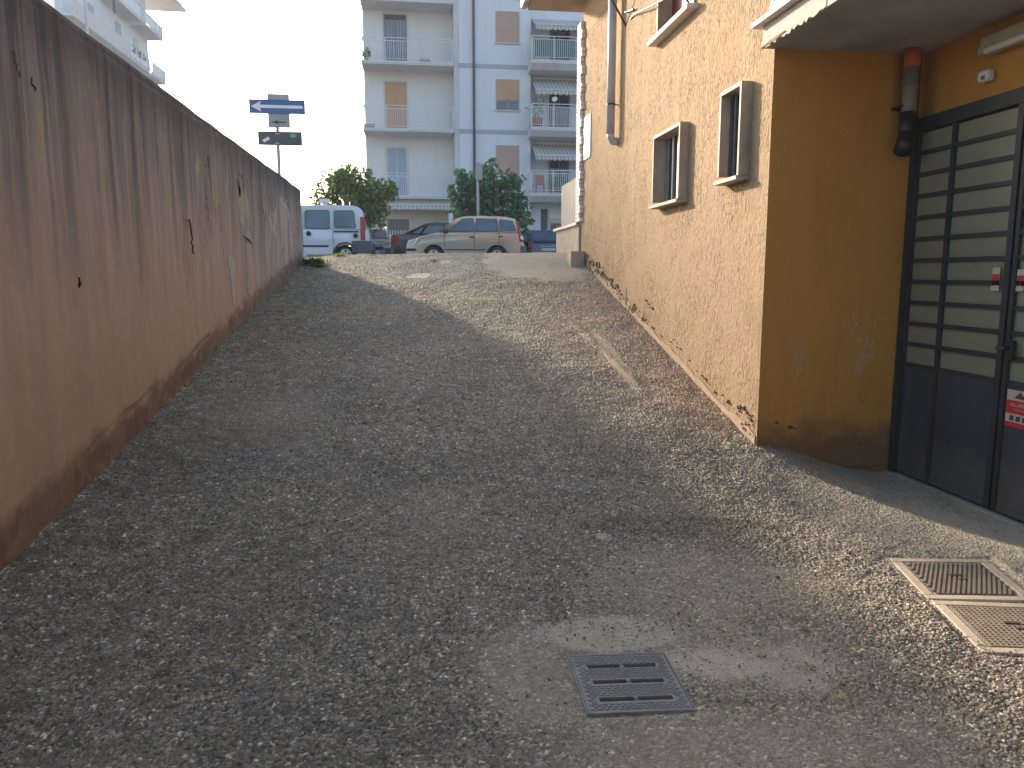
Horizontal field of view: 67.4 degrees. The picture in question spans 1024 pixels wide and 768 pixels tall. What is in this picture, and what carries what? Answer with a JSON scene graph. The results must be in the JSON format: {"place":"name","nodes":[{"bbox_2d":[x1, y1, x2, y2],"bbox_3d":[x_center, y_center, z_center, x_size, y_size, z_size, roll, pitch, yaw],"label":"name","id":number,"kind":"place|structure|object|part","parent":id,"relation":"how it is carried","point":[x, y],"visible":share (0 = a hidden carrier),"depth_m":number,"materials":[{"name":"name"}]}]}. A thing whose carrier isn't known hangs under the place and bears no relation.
{"place":"outdoors","nodes":[
{"label":"outdoors","id":0,"kind":"place"},
{"bbox_2d":[44,0,185,84],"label":"apartment building","id":1,"kind":"structure","parent":0,"point":[119,28],"depth_m":70.30,"materials":[{"name":"paint"}]},
{"bbox_2d":[87,2,93,13],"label":"window","id":2,"kind":"structure","parent":1,"relation":"in","point":[90,7],"depth_m":64.61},
{"bbox_2d":[115,20,121,36],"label":"window","id":3,"kind":"structure","parent":1,"relation":"in","point":[117,26],"depth_m":70.70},
{"bbox_2d":[133,37,138,48],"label":"window","id":4,"kind":"structure","parent":1,"relation":"in","point":[136,43],"depth_m":75.28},
{"bbox_2d":[146,0,366,204],"label":"sky","id":5,"kind":"structure","parent":0,"point":[215,56],"materials":[{"name":"white"}]},
{"bbox_2d":[0,252,1023,767],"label":"ramp","id":6,"kind":"structure","parent":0,"point":[262,498],"depth_m":3.75,"materials":[{"name":"grey gravel"}]},
{"bbox_2d":[299,257,330,264],"bbox_3d":[-3.216,-2.000,12.426,0.477,0.134,0.480,1,8,10],"label":"weed tuft","id":7,"kind":"object","parent":6,"relation":"on","point":[317,260],"visible":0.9,"depth_m":12.37,"materials":[{"name":"green plant"}]},
{"bbox_2d":[308,264,331,267],"bbox_3d":[-3.010,-1.865,12.066,0.381,0.078,0.276,-1,8,-7],"label":"weed tuft","id":8,"kind":"object","parent":6,"relation":"on","point":[318,265],"visible":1,"depth_m":12.05,"materials":[{"name":"green plant"}]},
{"bbox_2d":[329,253,347,256],"bbox_3d":[-2.999,-2.240,13.287,0.339,0.078,0.293,-1,8,-7],"label":"weed tuft","id":9,"kind":"object","parent":6,"relation":"on","point":[338,254],"visible":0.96,"depth_m":13.27,"materials":[{"name":"plant"}]},
{"bbox_2d":[553,222,581,252],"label":"wall","id":10,"kind":"structure","parent":6,"relation":"on","point":[568,237],"depth_m":12.53,"materials":[{"name":"beige paint"}]},
{"bbox_2d":[561,178,576,225],"bbox_3d":[1.042,-2.994,12.708,0.105,0.740,1.849,-1,8,-7],"label":"board fence","id":11,"kind":"object","parent":10,"relation":"on","point":[568,205],"visible":0.56,"depth_m":12.96,"materials":[{"name":"grey wood"}]},
{"bbox_2d":[567,251,584,266],"bbox_3d":[0.955,-1.824,11.527,0.210,0.330,0.320,-1,8,-7],"label":"concrete block","id":12,"kind":"object","parent":6,"relation":"on","point":[575,258],"depth_m":11.37,"materials":[{"name":"grey concrete"}]},
{"bbox_2d":[567,652,696,715],"bbox_3d":[0.433,1.140,2.872,0.394,0.071,0.382,1,11,-6],"label":"drain grate","id":13,"kind":"object","parent":6,"relation":"on","point":[628,683],"visible":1,"depth_m":2.84,"materials":[{"name":"metal"}]},
{"bbox_2d":[890,558,1023,601],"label":"chamber cover","id":14,"kind":"object","parent":6,"relation":"on","point":[977,580],"visible":0.89,"depth_m":3.88,"materials":[{"name":"metal"}]},
{"bbox_2d":[931,600,1023,655],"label":"chamber cover","id":15,"kind":"object","parent":6,"relation":"on","point":[997,628],"visible":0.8,"depth_m":3.42,"materials":[{"name":"metal"}]},
{"label":"street","id":16,"kind":"structure","parent":0,"visible":0},
{"bbox_2d":[319,199,329,204],"bbox_3d":[-6.222,-5.075,25.674,0.340,2.180,0.090,-1,8,-7],"label":"direction sign","id":17,"kind":"object","parent":16,"relation":"on","point":[324,201],"visible":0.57,"depth_m":25.49,"materials":[{"name":"white metal"}]},
{"bbox_2d":[301,205,375,257],"bbox_3d":[-6.409,-4.678,24.226,4.060,1.806,1.703,-1,8,-7],"label":"parked van","id":18,"kind":"object","parent":16,"relation":"on","point":[332,229],"visible":0.54,"depth_m":23.56,"materials":[{"name":"white paint"}]},
{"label":"window","id":19,"kind":"part","parent":18,"relation":"part of","materials":[{"name":"blue glass"}]},
{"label":"window","id":20,"kind":"part","parent":18,"relation":"part of","materials":[{"name":"blue glass"}]},
{"bbox_2d":[308,162,398,237],"bbox_3d":[-5.465,-5.835,26.790,2.841,3.581,2.628,7,10,39],"label":"street tree","id":21,"kind":"object","parent":16,"relation":"on","point":[347,187],"visible":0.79,"depth_m":26.25,"materials":[{"name":"green plant"}]},
{"bbox_2d":[350,227,389,254],"bbox_3d":[-5.430,-5.227,29.107,1.900,1.504,3.810,-2,8,-13],"label":"parked hatchback","id":22,"kind":"object","parent":16,"relation":"on","point":[381,240],"visible":0.16,"depth_m":28.05,"materials":[{"name":"silver paint"}]},
{"bbox_2d":[389,222,492,253],"bbox_3d":[-2.260,-5.026,27.704,4.260,1.505,1.940,-1,8,-7],"label":"parked saloon","id":23,"kind":"object","parent":16,"relation":"on","point":[398,243],"visible":0.15,"depth_m":26.76,"materials":[{"name":"black paint"}]},
{"bbox_2d":[422,225,442,233],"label":"window","id":24,"kind":"structure","parent":23,"relation":"in","point":[430,229],"depth_m":26.82,"materials":[{"name":"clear glass"}]},
{"bbox_2d":[406,216,526,253],"bbox_3d":[-1.508,-4.634,24.902,3.830,1.528,1.840,-1,8,-7],"label":"parked hatchback","id":25,"kind":"object","parent":16,"relation":"on","point":[475,234],"visible":0.69,"depth_m":24.19,"materials":[{"name":"beige paint"}]},
{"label":"window","id":26,"kind":"part","parent":25,"relation":"part of","materials":[{"name":"blue glass"}]},
{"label":"window","id":27,"kind":"part","parent":25,"relation":"part of","materials":[{"name":"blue glass"}]},
{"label":"window","id":28,"kind":"part","parent":25,"relation":"part of","materials":[{"name":"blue glass"}]},
{"bbox_2d":[360,0,583,252],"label":"apartment building","id":29,"kind":"structure","parent":16,"relation":"on","point":[477,83],"depth_m":36.24,"materials":[{"name":"paint"}]},
{"bbox_2d":[361,47,370,59],"bbox_3d":[-6.678,-15.117,35.179,0.505,0.644,0.480,-1,8,-7],"label":"potted plant","id":30,"kind":"object","parent":29,"relation":"on","point":[366,51],"visible":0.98,"depth_m":35.13,"materials":[{"name":"green plant"}]},
{"bbox_2d":[382,13,407,60],"bbox_3d":[-5.497,-16.191,36.161,1.196,2.402,0.028,-1,8,-7],"label":"window","id":31,"kind":"structure","parent":29,"relation":"in","point":[388,16],"depth_m":36.10,"materials":[{"name":"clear glass"}]},
{"bbox_2d":[383,80,408,127],"bbox_3d":[-5.519,-13.240,36.582,1.152,2.336,0.028,-1,8,-7],"label":"window","id":32,"kind":"structure","parent":29,"relation":"in","point":[395,91],"depth_m":36.56,"materials":[{"name":"beige wood"}]},
{"bbox_2d":[385,146,409,194],"bbox_3d":[-5.530,-10.245,37.011,1.130,2.314,0.028,-1,8,-7],"label":"window","id":33,"kind":"structure","parent":29,"relation":"in","point":[396,158],"depth_m":36.98,"materials":[{"name":"glass"}]},
{"bbox_2d":[388,219,408,234],"bbox_3d":[-5.518,-6.907,37.444,1.023,2.218,0.023,-1,8,-7],"label":"shop door","id":34,"kind":"structure","parent":29,"relation":"in","point":[393,224],"depth_m":37.32,"materials":[{"name":"grey metal"}]},
{"bbox_2d":[494,11,520,44],"bbox_3d":[-0.204,-16.538,35.624,1.216,1.449,0.099,-1,8,-7],"label":"window","id":35,"kind":"structure","parent":29,"relation":"in","point":[503,26],"depth_m":35.66,"materials":[{"name":"beige plastic"}]},
{"bbox_2d":[495,79,520,111],"bbox_3d":[-0.204,-13.554,36.053,1.216,1.449,0.099,-1,8,-7],"label":"window","id":36,"kind":"structure","parent":29,"relation":"in","point":[502,103],"depth_m":36.09,"materials":[{"name":"beige plastic"}]},
{"bbox_2d":[496,145,519,175],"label":"window","id":37,"kind":"structure","parent":29,"relation":"in","point":[510,157],"depth_m":36.50,"materials":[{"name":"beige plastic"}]},
{"bbox_2d":[526,96,545,125],"bbox_3d":[1.171,-12.670,35.798,0.980,1.431,0.963,5,9,30],"label":"potted plant","id":38,"kind":"object","parent":29,"relation":"on","point":[535,120],"visible":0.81,"depth_m":35.65,"materials":[{"name":"green plant"}]},
{"bbox_2d":[535,175,544,192],"bbox_3d":[1.328,-9.483,36.436,0.440,0.880,0.420,-1,8,-7],"label":"balcony chair","id":39,"kind":"object","parent":29,"relation":"on","point":[539,179],"visible":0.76,"depth_m":36.56,"materials":[{"name":"pink plastic"}]},
{"bbox_2d":[550,223,561,229],"bbox_3d":[2.360,-6.877,37.927,0.935,2.062,0.037,-1,8,-7],"label":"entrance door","id":40,"kind":"structure","parent":29,"relation":"in","point":[553,225],"depth_m":37.75,"materials":[{"name":"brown glass"}]},
{"bbox_2d":[551,174,563,192],"bbox_3d":[2.128,-9.489,36.244,0.663,0.948,0.634,-1,8,-7],"label":"potted plant","id":41,"kind":"object","parent":29,"relation":"on","point":[557,187],"visible":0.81,"depth_m":36.21,"materials":[{"name":"green plant"}]},
{"bbox_2d":[547,159,569,192],"bbox_3d":[2.277,-10.131,37.454,1.130,1.874,0.028,-1,8,-7],"label":"window","id":42,"kind":"structure","parent":29,"relation":"in","point":[552,164],"depth_m":37.41,"materials":[{"name":"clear glass"}]},
{"bbox_2d":[548,94,570,126],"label":"window","id":43,"kind":"structure","parent":29,"relation":"in","point":[562,116],"depth_m":37.03,"materials":[{"name":"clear glass"}]},
{"bbox_2d":[548,29,571,59],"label":"window","id":44,"kind":"structure","parent":29,"relation":"in","point":[552,32],"depth_m":36.54,"materials":[{"name":"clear glass"}]},
{"bbox_2d":[475,162,481,215],"bbox_3d":[-1.161,-5.978,27.076,0.240,3.570,0.123,-1,8,-7],"label":"street post","id":45,"kind":"object","parent":16,"relation":"on","point":[478,169],"visible":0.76,"depth_m":26.83,"materials":[{"name":"grey metal"}]},
{"bbox_2d":[446,158,535,238],"bbox_3d":[-0.799,-6.285,28.415,3.302,4.009,1.701,-1,8,-7],"label":"street tree","id":46,"kind":"object","parent":16,"relation":"on","point":[494,200],"visible":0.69,"depth_m":28.07,"materials":[{"name":"green plant"}]},
{"bbox_2d":[523,231,527,245],"bbox_3d":[-0.363,-5.790,33.026,1.900,1.504,3.810,-2,8,-14],"label":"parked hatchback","id":47,"kind":"object","parent":16,"relation":"on","point":[525,242],"depth_m":31.46,"materials":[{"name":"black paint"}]},
{"bbox_2d":[527,230,555,252],"bbox_3d":[1.232,-5.718,32.526,1.900,1.504,3.810,-1,8,-7],"label":"parked hatchback","id":48,"kind":"object","parent":16,"relation":"on","point":[541,240],"visible":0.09,"depth_m":30.79,"materials":[{"name":"blue paint"}]},
{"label":"rear window","id":49,"kind":"part","parent":48,"relation":"part of","materials":[{"name":"blue glass"}]},
{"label":"pavement","id":50,"kind":"structure","parent":0,"visible":0},
{"bbox_2d":[389,230,408,238],"bbox_3d":[-4.956,-5.946,33.355,3.270,1.440,0.050,-1,8,-7],"label":"picket fence","id":51,"kind":"object","parent":50,"relation":"on","point":[395,232],"visible":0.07,"depth_m":33.24,"materials":[{"name":"white metal"}]},
{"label":"terrain","id":52,"kind":"structure","parent":0,"visible":0},
{"bbox_2d":[249,94,304,174],"bbox_3d":[-3.971,-3.550,13.171,0.920,2.720,0.100,-1,8,-7],"label":"road sign","id":53,"kind":"object","parent":52,"relation":"on","point":[278,109],"visible":0.92,"depth_m":13.01,"materials":[{"name":"metal"}]},
{"bbox_2d":[521,0,1023,529],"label":"rendered house","id":54,"kind":"structure","parent":52,"relation":"on","point":[783,246],"depth_m":5.62,"materials":[{"name":"paint"}]},
{"bbox_2d":[649,121,688,208],"bbox_3d":[1.553,-2.102,7.474,0.180,0.719,0.850,-1,8,-7],"label":"window","id":55,"kind":"structure","parent":54,"relation":"in","point":[670,146],"depth_m":7.63,"materials":[{"name":"stone"}]},
{"bbox_2d":[647,0,697,46],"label":"window","id":56,"kind":"structure","parent":54,"relation":"in","point":[671,14],"depth_m":7.59,"materials":[{"name":"stone"}]},
{"bbox_2d":[713,81,752,185],"bbox_3d":[1.721,-1.927,5.953,0.135,0.714,0.450,-1,8,-7],"label":"window","id":57,"kind":"structure","parent":54,"relation":"in","point":[735,112],"depth_m":6.01,"materials":[{"name":"stone"}]},
{"bbox_2d":[891,47,921,156],"bbox_3d":[2.778,-1.969,5.394,0.174,0.737,0.250,2,8,12],"label":"waste pipe","id":58,"kind":"object","parent":54,"relation":"attached to","point":[907,125],"visible":1,"depth_m":5.34,"materials":[{"name":"grey plastic"}]},
{"bbox_2d":[887,86,1023,522],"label":"garage door","id":59,"kind":"structure","parent":54,"relation":"in","point":[960,344],"depth_m":5.07,"materials":[{"name":"metal"}]},
{"bbox_2d":[991,267,1000,290],"bbox_3d":[3.012,-0.652,4.782,0.003,0.145,0.065,-1,8,-7],"label":"warning notice","id":60,"kind":"object","parent":59,"relation":"attached to","point":[996,273],"visible":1,"depth_m":4.78,"materials":[{"name":"white plastic"}]},
{"bbox_2d":[1004,389,1023,429],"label":"warning notice","id":61,"kind":"object","parent":59,"relation":"attached to","point":[1014,415],"visible":1,"depth_m":4.64,"materials":[{"name":"plastic"}]},
{"bbox_2d":[1016,269,1023,290],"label":"warning notice","id":62,"kind":"object","parent":59,"relation":"attached to","point":[1020,274],"visible":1,"depth_m":4.58,"materials":[{"name":"plastic"}]},
{"bbox_2d":[978,69,994,82],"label":"wall sounder","id":63,"kind":"structure","parent":54,"relation":"attached to","point":[987,75],"depth_m":4.80,"materials":[{"name":"white plastic"}]},
{"bbox_2d":[978,21,1023,55],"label":"batten lamp","id":64,"kind":"object","parent":54,"relation":"attached to","point":[1003,39],"visible":1,"depth_m":4.64,"materials":[{"name":"beige plastic"}]},
{"label":"ground","id":65,"kind":"structure","parent":0,"visible":0},
{"bbox_2d":[0,0,302,571],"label":"boundary wall","id":66,"kind":"structure","parent":65,"relation":"on","point":[151,248],"depth_m":4.56,"materials":[{"name":"beige concrete"}]}
]}

